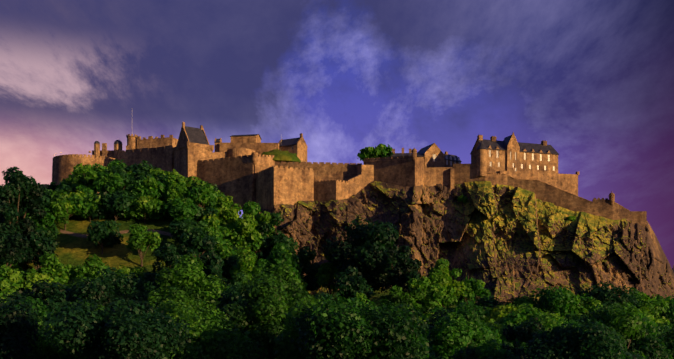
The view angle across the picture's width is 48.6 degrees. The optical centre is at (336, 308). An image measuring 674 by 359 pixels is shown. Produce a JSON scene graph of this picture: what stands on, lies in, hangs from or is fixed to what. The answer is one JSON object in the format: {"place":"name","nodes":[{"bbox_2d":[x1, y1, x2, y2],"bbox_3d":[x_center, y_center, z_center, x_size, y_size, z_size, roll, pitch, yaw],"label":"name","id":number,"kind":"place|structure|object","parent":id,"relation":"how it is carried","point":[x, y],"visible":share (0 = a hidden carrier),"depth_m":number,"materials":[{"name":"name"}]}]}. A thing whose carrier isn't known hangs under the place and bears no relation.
{"place":"outdoors","nodes":[
{"label":"outdoors","id":0,"kind":"place"},
{"bbox_2d":[60,229,176,239],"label":"hill path","id":1,"kind":"structure","parent":0,"point":[121,232],"depth_m":287.17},
{"bbox_2d":[7,198,456,316],"bbox_3d":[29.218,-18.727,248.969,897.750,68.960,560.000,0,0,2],"label":"hill terrain","id":2,"kind":"structure","parent":0,"point":[75,251],"depth_m":278.48,"materials":[{"name":"green plant"}]},
{"bbox_2d":[0,264,23,305],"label":"tree","id":3,"kind":"object","parent":2,"relation":"on","point":[9,275],"visible":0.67,"depth_m":224.62,"materials":[{"name":"green plant"}]},
{"bbox_2d":[0,199,29,278],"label":"tree","id":4,"kind":"object","parent":2,"relation":"on","point":[12,247],"visible":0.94,"depth_m":232.23,"materials":[{"name":"green plant"}]},
{"bbox_2d":[0,293,41,358],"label":"tree","id":5,"kind":"object","parent":2,"relation":"on","point":[16,325],"visible":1,"depth_m":53.31,"materials":[{"name":"green plant"}]},
{"bbox_2d":[10,268,33,290],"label":"tree","id":6,"kind":"object","parent":2,"relation":"on","point":[24,278],"visible":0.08,"depth_m":239.96,"materials":[{"name":"green plant"}]},
{"bbox_2d":[0,167,47,240],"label":"tree","id":7,"kind":"object","parent":2,"relation":"on","point":[21,184],"visible":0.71,"depth_m":257.34,"materials":[{"name":"green plant"}]},
{"bbox_2d":[8,296,61,331],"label":"tree","id":8,"kind":"object","parent":2,"relation":"on","point":[43,313],"depth_m":98.18,"materials":[{"name":"green plant"}]},
{"bbox_2d":[9,279,67,316],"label":"tree","id":9,"kind":"object","parent":2,"relation":"on","point":[52,294],"visible":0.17,"depth_m":111.43,"materials":[{"name":"green plant"}]},
{"bbox_2d":[23,231,57,269],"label":"tree","id":10,"kind":"object","parent":2,"relation":"on","point":[39,246],"visible":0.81,"depth_m":254.55,"materials":[{"name":"green plant"}]},
{"bbox_2d":[23,206,58,240],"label":"tree","id":11,"kind":"object","parent":2,"relation":"on","point":[46,223],"visible":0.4,"depth_m":270.59,"materials":[{"name":"green plant"}]},
{"bbox_2d":[24,272,58,301],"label":"tree","id":12,"kind":"object","parent":2,"relation":"on","point":[36,277],"visible":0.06,"depth_m":197.68,"materials":[{"name":"green plant"}]},
{"bbox_2d":[38,197,52,218],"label":"tree","id":13,"kind":"object","parent":2,"relation":"on","point":[45,201],"visible":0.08,"depth_m":286.39,"materials":[{"name":"green plant"}]},
{"bbox_2d":[24,252,76,290],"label":"tree","id":14,"kind":"object","parent":2,"relation":"on","point":[54,268],"visible":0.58,"depth_m":236.45,"materials":[{"name":"green plant"}]},
{"bbox_2d":[21,307,100,358],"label":"tree","id":15,"kind":"object","parent":2,"relation":"on","point":[42,349],"visible":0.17,"depth_m":59.47,"materials":[{"name":"green plant"}]},
{"bbox_2d":[48,198,80,230],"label":"tree","id":16,"kind":"object","parent":2,"relation":"on","point":[65,211],"visible":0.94,"depth_m":287.39,"materials":[{"name":"green plant"}]},
{"bbox_2d":[58,184,75,193],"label":"tree","id":17,"kind":"object","parent":2,"relation":"on","point":[68,189],"visible":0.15,"depth_m":312.05,"materials":[{"name":"green plant"}]},
{"bbox_2d":[49,189,86,214],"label":"tree","id":18,"kind":"object","parent":2,"relation":"on","point":[61,195],"visible":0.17,"depth_m":296.19,"materials":[{"name":"green plant"}]},
{"bbox_2d":[56,176,80,188],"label":"tree","id":19,"kind":"object","parent":2,"relation":"on","point":[66,181],"visible":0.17,"depth_m":325.88,"materials":[{"name":"green plant"}]},
{"bbox_2d":[71,164,98,192],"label":"tree","id":20,"kind":"object","parent":2,"relation":"on","point":[88,178],"visible":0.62,"depth_m":313.54,"materials":[{"name":"green plant"}]},
{"bbox_2d":[72,185,97,196],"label":"tree","id":21,"kind":"object","parent":2,"relation":"on","point":[83,189],"visible":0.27,"depth_m":304.24,"materials":[{"name":"green plant"}]},
{"bbox_2d":[69,192,102,221],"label":"tree","id":22,"kind":"object","parent":2,"relation":"on","point":[83,205],"visible":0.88,"depth_m":290.76,"materials":[{"name":"green plant"}]},
{"bbox_2d":[66,163,107,178],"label":"tree","id":23,"kind":"object","parent":2,"relation":"on","point":[76,171],"visible":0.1,"depth_m":332.46,"materials":[{"name":"green plant"}]},
{"bbox_2d":[73,253,113,278],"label":"tree","id":24,"kind":"object","parent":2,"relation":"on","point":[90,267],"visible":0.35,"depth_m":238.18,"materials":[{"name":"green plant"}]},
{"bbox_2d":[87,220,123,253],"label":"tree","id":25,"kind":"object","parent":2,"relation":"on","point":[103,234],"visible":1,"depth_m":272.88,"materials":[{"name":"green plant"}]},
{"bbox_2d":[89,159,127,171],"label":"tree","id":26,"kind":"object","parent":2,"relation":"on","point":[95,167],"visible":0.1,"depth_m":330.33,"materials":[{"name":"green plant"}]},
{"bbox_2d":[93,172,124,194],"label":"tree","id":27,"kind":"object","parent":2,"relation":"on","point":[109,182],"visible":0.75,"depth_m":304.61,"materials":[{"name":"green plant"}]},
{"bbox_2d":[65,267,155,314],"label":"tree","id":28,"kind":"object","parent":2,"relation":"on","point":[100,290],"visible":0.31,"depth_m":115.35,"materials":[{"name":"green plant"}]},
{"bbox_2d":[88,190,139,220],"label":"tree","id":29,"kind":"object","parent":2,"relation":"on","point":[116,204],"visible":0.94,"depth_m":291.77,"materials":[{"name":"green plant"}]},
{"bbox_2d":[39,298,192,358],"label":"tree","id":30,"kind":"object","parent":2,"relation":"on","point":[130,331],"visible":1,"depth_m":48.39,"materials":[{"name":"green plant"}]},
{"bbox_2d":[98,165,133,192],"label":"tree","id":31,"kind":"object","parent":2,"relation":"on","point":[126,177],"visible":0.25,"depth_m":314.21,"materials":[{"name":"green plant"}]},
{"bbox_2d":[111,265,147,286],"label":"tree","id":32,"kind":"object","parent":2,"relation":"on","point":[135,270],"visible":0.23,"depth_m":239.83,"materials":[{"name":"green plant"}]},
{"bbox_2d":[114,272,162,307],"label":"tree","id":33,"kind":"object","parent":2,"relation":"on","point":[140,285],"visible":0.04,"depth_m":129.08,"materials":[{"name":"green plant"}]},
{"bbox_2d":[125,160,157,174],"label":"tree","id":34,"kind":"object","parent":2,"relation":"on","point":[138,168],"visible":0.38,"depth_m":329.56,"materials":[{"name":"green plant"}]},
{"bbox_2d":[125,223,162,266],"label":"tree","id":35,"kind":"object","parent":2,"relation":"on","point":[140,236],"visible":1,"depth_m":264.89,"materials":[{"name":"green plant"}]},
{"bbox_2d":[123,196,165,223],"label":"tree","id":36,"kind":"object","parent":2,"relation":"on","point":[145,206],"visible":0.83,"depth_m":292.64,"materials":[{"name":"green plant"}]},
{"bbox_2d":[131,176,167,199],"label":"tree","id":37,"kind":"object","parent":2,"relation":"on","point":[151,187],"visible":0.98,"depth_m":300.29,"materials":[{"name":"green plant"}]},
{"bbox_2d":[131,170,167,181],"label":"tree","id":38,"kind":"object","parent":2,"relation":"on","point":[141,176],"visible":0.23,"depth_m":321.35,"materials":[{"name":"green plant"}]},
{"bbox_2d":[142,271,163,294],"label":"tree","id":39,"kind":"object","parent":2,"relation":"on","point":[147,277],"visible":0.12,"depth_m":236.51,"materials":[{"name":"green plant"}]},
{"bbox_2d":[151,198,177,219],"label":"tree","id":40,"kind":"object","parent":2,"relation":"on","point":[168,205],"visible":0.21,"depth_m":292.37,"materials":[{"name":"green plant"}]},
{"bbox_2d":[149,168,182,180],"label":"tree","id":41,"kind":"object","parent":2,"relation":"on","point":[153,172],"visible":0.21,"depth_m":327.78,"materials":[{"name":"green plant"}]},
{"bbox_2d":[148,243,187,288],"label":"tree","id":42,"kind":"object","parent":2,"relation":"on","point":[167,254],"visible":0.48,"depth_m":239.77,"materials":[{"name":"green plant"}]},
{"bbox_2d":[161,183,187,203],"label":"tree","id":43,"kind":"object","parent":2,"relation":"on","point":[176,191],"visible":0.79,"depth_m":303.68,"materials":[{"name":"green plant"}]},
{"bbox_2d":[163,175,186,189],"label":"tree","id":44,"kind":"object","parent":2,"relation":"on","point":[172,179],"visible":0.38,"depth_m":313.85,"materials":[{"name":"green plant"}]},
{"bbox_2d":[168,197,197,222],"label":"tree","id":45,"kind":"object","parent":2,"relation":"on","point":[184,209],"visible":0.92,"depth_m":287.26,"materials":[{"name":"green plant"}]},
{"bbox_2d":[156,299,211,330],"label":"tree","id":46,"kind":"object","parent":2,"relation":"on","point":[170,307],"visible":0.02,"depth_m":82.48,"materials":[{"name":"green plant"}]},
{"bbox_2d":[144,254,227,315],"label":"tree","id":47,"kind":"object","parent":2,"relation":"on","point":[198,287],"visible":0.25,"depth_m":120.06,"materials":[{"name":"green plant"}]},
{"bbox_2d":[168,218,207,241],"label":"tree","id":48,"kind":"object","parent":2,"relation":"on","point":[178,229],"visible":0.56,"depth_m":279.46,"materials":[{"name":"green plant"}]},
{"bbox_2d":[178,176,200,186],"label":"tree","id":49,"kind":"object","parent":2,"relation":"on","point":[190,180],"visible":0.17,"depth_m":327.35,"materials":[{"name":"green plant"}]},
{"bbox_2d":[177,228,216,257],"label":"tree","id":50,"kind":"object","parent":2,"relation":"on","point":[189,244],"visible":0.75,"depth_m":268.19,"materials":[{"name":"green plant"}]},
{"bbox_2d":[188,180,217,207],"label":"tree","id":51,"kind":"object","parent":2,"relation":"on","point":[201,191],"visible":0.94,"depth_m":305.24,"materials":[{"name":"green plant"}]},
{"bbox_2d":[191,205,217,222],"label":"tree","id":52,"kind":"object","parent":2,"relation":"on","point":[200,214],"visible":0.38,"depth_m":296.34,"materials":[{"name":"green plant"}]},
{"bbox_2d":[193,237,223,297],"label":"tree","id":53,"kind":"object","parent":2,"relation":"on","point":[213,261],"visible":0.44,"depth_m":222.32,"materials":[{"name":"green plant"}]},
{"bbox_2d":[161,300,268,358],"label":"tree","id":54,"kind":"object","parent":2,"relation":"on","point":[216,340],"visible":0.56,"depth_m":59.06,"materials":[{"name":"green plant"}]},
{"bbox_2d":[201,217,231,246],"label":"tree","id":55,"kind":"object","parent":2,"relation":"on","point":[216,230],"visible":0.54,"depth_m":287.86,"materials":[{"name":"green plant"}]},
{"bbox_2d":[200,243,236,269],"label":"tree","id":56,"kind":"object","parent":2,"relation":"on","point":[224,252],"visible":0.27,"depth_m":278.09,"materials":[{"name":"green plant"}]},
{"bbox_2d":[201,207,240,238],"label":"tree","id":57,"kind":"object","parent":2,"relation":"on","point":[225,216],"visible":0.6,"depth_m":299.17,"materials":[{"name":"green plant"}]},
{"bbox_2d":[202,195,241,214],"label":"tree","id":58,"kind":"object","parent":2,"relation":"on","point":[224,201],"visible":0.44,"depth_m":318.74,"materials":[{"name":"green plant"}]},
{"bbox_2d":[199,282,257,358],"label":"tree","id":59,"kind":"object","parent":2,"relation":"on","point":[233,294],"visible":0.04,"depth_m":93.58,"materials":[{"name":"green plant"}]},
{"bbox_2d":[222,254,238,278],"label":"tree","id":60,"kind":"object","parent":2,"relation":"on","point":[231,260],"visible":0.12,"depth_m":276.32,"materials":[{"name":"green plant"}]},
{"bbox_2d":[226,272,252,294],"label":"tree","id":61,"kind":"object","parent":2,"relation":"on","point":[237,277],"visible":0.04,"depth_m":228.03,"materials":[{"name":"green plant"}]},
{"bbox_2d":[229,246,261,286],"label":"tree","id":62,"kind":"object","parent":2,"relation":"on","point":[245,262],"visible":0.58,"depth_m":248.49,"materials":[{"name":"green plant"}]},
{"bbox_2d":[226,201,275,265],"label":"tree","id":63,"kind":"object","parent":2,"relation":"on","point":[245,232],"visible":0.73,"depth_m":296.72,"materials":[{"name":"green plant"}]},
{"bbox_2d":[214,272,307,358],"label":"tree","id":64,"kind":"object","parent":2,"relation":"on","point":[258,322],"visible":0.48,"depth_m":70.48,"materials":[{"name":"green plant"}]},
{"bbox_2d":[235,292,294,358],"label":"tree","id":65,"kind":"object","parent":2,"relation":"on","point":[282,319],"visible":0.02,"depth_m":83.69,"materials":[{"name":"green plant"}]},
{"bbox_2d":[254,212,298,265],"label":"tree","id":66,"kind":"object","parent":2,"relation":"on","point":[268,243],"visible":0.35,"depth_m":299.27,"materials":[{"name":"green plant"}]},
{"bbox_2d":[257,242,301,278],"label":"tree","id":67,"kind":"object","parent":2,"relation":"on","point":[280,256],"visible":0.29,"depth_m":258.97,"materials":[{"name":"green plant"}]},
{"bbox_2d":[258,264,312,302],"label":"tree","id":68,"kind":"object","parent":2,"relation":"on","point":[280,272],"visible":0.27,"depth_m":191.61,"materials":[{"name":"green plant"}]},
{"bbox_2d":[291,269,308,293],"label":"tree","id":69,"kind":"object","parent":2,"relation":"on","point":[299,280],"visible":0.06,"depth_m":261.65,"materials":[{"name":"green plant"}]},
{"bbox_2d":[291,246,321,291],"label":"tree","id":70,"kind":"object","parent":2,"relation":"on","point":[304,257],"visible":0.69,"depth_m":265.23,"materials":[{"name":"green plant"}]},
{"bbox_2d":[273,298,370,358],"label":"tree","id":71,"kind":"object","parent":2,"relation":"on","point":[291,321],"visible":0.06,"depth_m":56.95,"materials":[{"name":"green plant"}]},
{"bbox_2d":[313,291,333,302],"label":"tree","id":72,"kind":"object","parent":2,"relation":"on","point":[319,296],"depth_m":104.70,"materials":[{"name":"green plant"}]},
{"bbox_2d":[41,143,646,228],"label":"castle walls","id":73,"kind":"structure","parent":2,"relation":"on","point":[241,174],"depth_m":341.08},
{"bbox_2d":[261,149,300,162],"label":"grass mound","id":74,"kind":"object","parent":73,"relation":"on","point":[284,156],"depth_m":354.09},
{"bbox_2d":[357,147,378,160],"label":"tree","id":75,"kind":"object","parent":73,"relation":"on","point":[366,152],"visible":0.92,"depth_m":350.42,"materials":[{"name":"green plant"}]},
{"bbox_2d":[371,144,392,157],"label":"tree","id":76,"kind":"object","parent":73,"relation":"on","point":[381,149],"visible":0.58,"depth_m":350.04,"materials":[{"name":"green plant"}]},
{"bbox_2d":[332,267,374,300],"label":"tree","id":77,"kind":"object","parent":2,"relation":"on","point":[348,285],"visible":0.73,"depth_m":235.99,"materials":[{"name":"green plant"}]},
{"bbox_2d":[291,292,428,358],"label":"tree","id":78,"kind":"object","parent":2,"relation":"on","point":[329,332],"visible":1,"depth_m":48.56,"materials":[{"name":"green plant"}]},
{"bbox_2d":[322,217,403,306],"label":"tree","id":79,"kind":"object","parent":2,"relation":"on","point":[367,251],"visible":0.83,"depth_m":255.33,"materials":[{"name":"green plant"}]},
{"bbox_2d":[344,296,434,358],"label":"tree","id":80,"kind":"object","parent":2,"relation":"on","point":[373,307],"depth_m":68.51,"materials":[{"name":"green plant"}]},
{"bbox_2d":[378,285,415,314],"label":"tree","id":81,"kind":"object","parent":2,"relation":"on","point":[395,296],"visible":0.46,"depth_m":230.30,"materials":[{"name":"green plant"}]},
{"bbox_2d":[387,246,421,295],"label":"tree","id":82,"kind":"object","parent":2,"relation":"on","point":[407,267],"visible":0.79,"depth_m":243.84,"materials":[{"name":"green plant"}]},
{"bbox_2d":[401,276,446,316],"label":"tree","id":83,"kind":"object","parent":2,"relation":"on","point":[434,294],"visible":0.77,"depth_m":232.68,"materials":[{"name":"green plant"}]},
{"bbox_2d":[424,258,465,306],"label":"tree","id":84,"kind":"object","parent":2,"relation":"on","point":[440,272],"visible":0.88,"depth_m":247.76,"materials":[{"name":"green plant"}]},
{"bbox_2d":[415,300,502,358],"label":"tree","id":85,"kind":"object","parent":2,"relation":"on","point":[459,333],"visible":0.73,"depth_m":77.25,"materials":[{"name":"green plant"}]},
{"bbox_2d":[427,308,504,348],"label":"tree","id":86,"kind":"object","parent":2,"relation":"on","point":[438,315],"visible":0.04,"depth_m":99.10,"materials":[{"name":"green plant"}]},
{"bbox_2d":[453,277,490,306],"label":"tree","id":87,"kind":"object","parent":2,"relation":"on","point":[473,288],"visible":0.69,"depth_m":255.00,"materials":[{"name":"green plant"}]},
{"bbox_2d":[429,339,519,358],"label":"tree","id":88,"kind":"object","parent":2,"relation":"on","point":[472,353],"visible":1,"depth_m":65.14,"materials":[{"name":"green plant"}]},
{"bbox_2d":[468,295,514,313],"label":"tree","id":89,"kind":"object","parent":2,"relation":"on","point":[488,302],"visible":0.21,"depth_m":242.20,"materials":[{"name":"green plant"}]},
{"bbox_2d":[481,322,506,345],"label":"tree","id":90,"kind":"object","parent":2,"relation":"on","point":[500,328],"visible":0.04,"depth_m":105.74,"materials":[{"name":"green plant"}]},
{"bbox_2d":[478,305,520,322],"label":"tree","id":91,"kind":"object","parent":2,"relation":"on","point":[494,315],"visible":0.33,"depth_m":225.88,"materials":[{"name":"green plant"}]},
{"bbox_2d":[495,294,549,313],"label":"tree","id":92,"kind":"object","parent":2,"relation":"on","point":[518,301],"visible":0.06,"depth_m":234.46,"materials":[{"name":"green plant"}]},
{"bbox_2d":[502,317,544,358],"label":"tree","id":93,"kind":"object","parent":2,"relation":"on","point":[524,330],"visible":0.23,"depth_m":88.00,"materials":[{"name":"green plant"}]},
{"bbox_2d":[504,303,543,334],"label":"tree","id":94,"kind":"object","parent":2,"relation":"on","point":[515,317],"visible":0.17,"depth_m":175.67,"materials":[{"name":"green plant"}]},
{"bbox_2d":[517,311,585,352],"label":"tree","id":95,"kind":"object","parent":2,"relation":"on","point":[553,320],"visible":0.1,"depth_m":100.17,"materials":[{"name":"green plant"}]},
{"bbox_2d":[531,286,593,318],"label":"tree","id":96,"kind":"object","parent":2,"relation":"on","point":[561,301],"visible":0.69,"depth_m":227.69,"materials":[{"name":"green plant"}]},
{"bbox_2d":[519,319,632,358],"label":"tree","id":97,"kind":"object","parent":2,"relation":"on","point":[568,341],"visible":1,"depth_m":59.82,"materials":[{"name":"green plant"}]},
{"bbox_2d":[564,313,588,325],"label":"tree","id":98,"kind":"object","parent":2,"relation":"on","point":[570,316],"visible":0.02,"depth_m":210.68,"materials":[{"name":"green plant"}]},
{"bbox_2d":[578,298,606,317],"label":"tree","id":99,"kind":"object","parent":2,"relation":"on","point":[594,303],"visible":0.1,"depth_m":226.68,"materials":[{"name":"green plant"}]},
{"bbox_2d":[578,301,625,325],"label":"tree","id":100,"kind":"object","parent":2,"relation":"on","point":[591,313],"depth_m":127.01,"materials":[{"name":"green plant"}]},
{"bbox_2d":[572,282,640,308],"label":"tree","id":101,"kind":"object","parent":2,"relation":"on","point":[604,294],"visible":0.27,"depth_m":232.26,"materials":[{"name":"green plant"}]},
{"bbox_2d":[589,302,644,357],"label":"tree","id":102,"kind":"object","parent":2,"relation":"on","point":[615,319],"visible":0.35,"depth_m":76.87,"materials":[{"name":"green plant"}]},
{"bbox_2d":[625,306,657,325],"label":"tree","id":103,"kind":"object","parent":2,"relation":"on","point":[644,311],"visible":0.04,"depth_m":197.57,"materials":[{"name":"green plant"}]},
{"bbox_2d":[623,288,668,317],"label":"tree","id":104,"kind":"object","parent":2,"relation":"on","point":[653,305],"visible":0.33,"depth_m":236.14,"materials":[{"name":"green plant"}]},
{"bbox_2d":[620,308,672,358],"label":"tree","id":105,"kind":"object","parent":2,"relation":"on","point":[652,348],"visible":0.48,"depth_m":85.15,"materials":[{"name":"green plant"}]},
{"bbox_2d":[650,320,673,331],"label":"tree","id":106,"kind":"object","parent":2,"relation":"on","point":[664,326],"visible":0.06,"depth_m":185.23,"materials":[{"name":"green plant"}]},
{"bbox_2d":[651,328,673,358],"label":"tree","id":107,"kind":"object","parent":2,"relation":"on","point":[667,338],"visible":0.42,"depth_m":98.41,"materials":[{"name":"green plant"}]},
{"bbox_2d":[652,294,673,321],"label":"tree","id":108,"kind":"object","parent":2,"relation":"on","point":[669,314],"visible":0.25,"depth_m":240.61,"materials":[{"name":"green plant"}]},
{"bbox_2d":[88,122,557,179],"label":"castle buildings","id":109,"kind":"structure","parent":0,"point":[187,155],"depth_m":355.64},
{"bbox_2d":[94,126,558,161],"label":"castle roofs","id":110,"kind":"structure","parent":109,"relation":"attached to","point":[196,135],"depth_m":353.51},
{"bbox_2d":[281,146,554,170],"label":"windows","id":111,"kind":"structure","parent":109,"relation":"in","point":[434,157],"depth_m":346.26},
{"bbox_2d":[0,0,673,267],"label":"sky","id":112,"kind":"structure","parent":0,"point":[593,80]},
{"bbox_2d":[243,181,673,304],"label":"castle rock","id":113,"kind":"object","parent":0,"point":[504,243],"visible":0.56,"depth_m":318.46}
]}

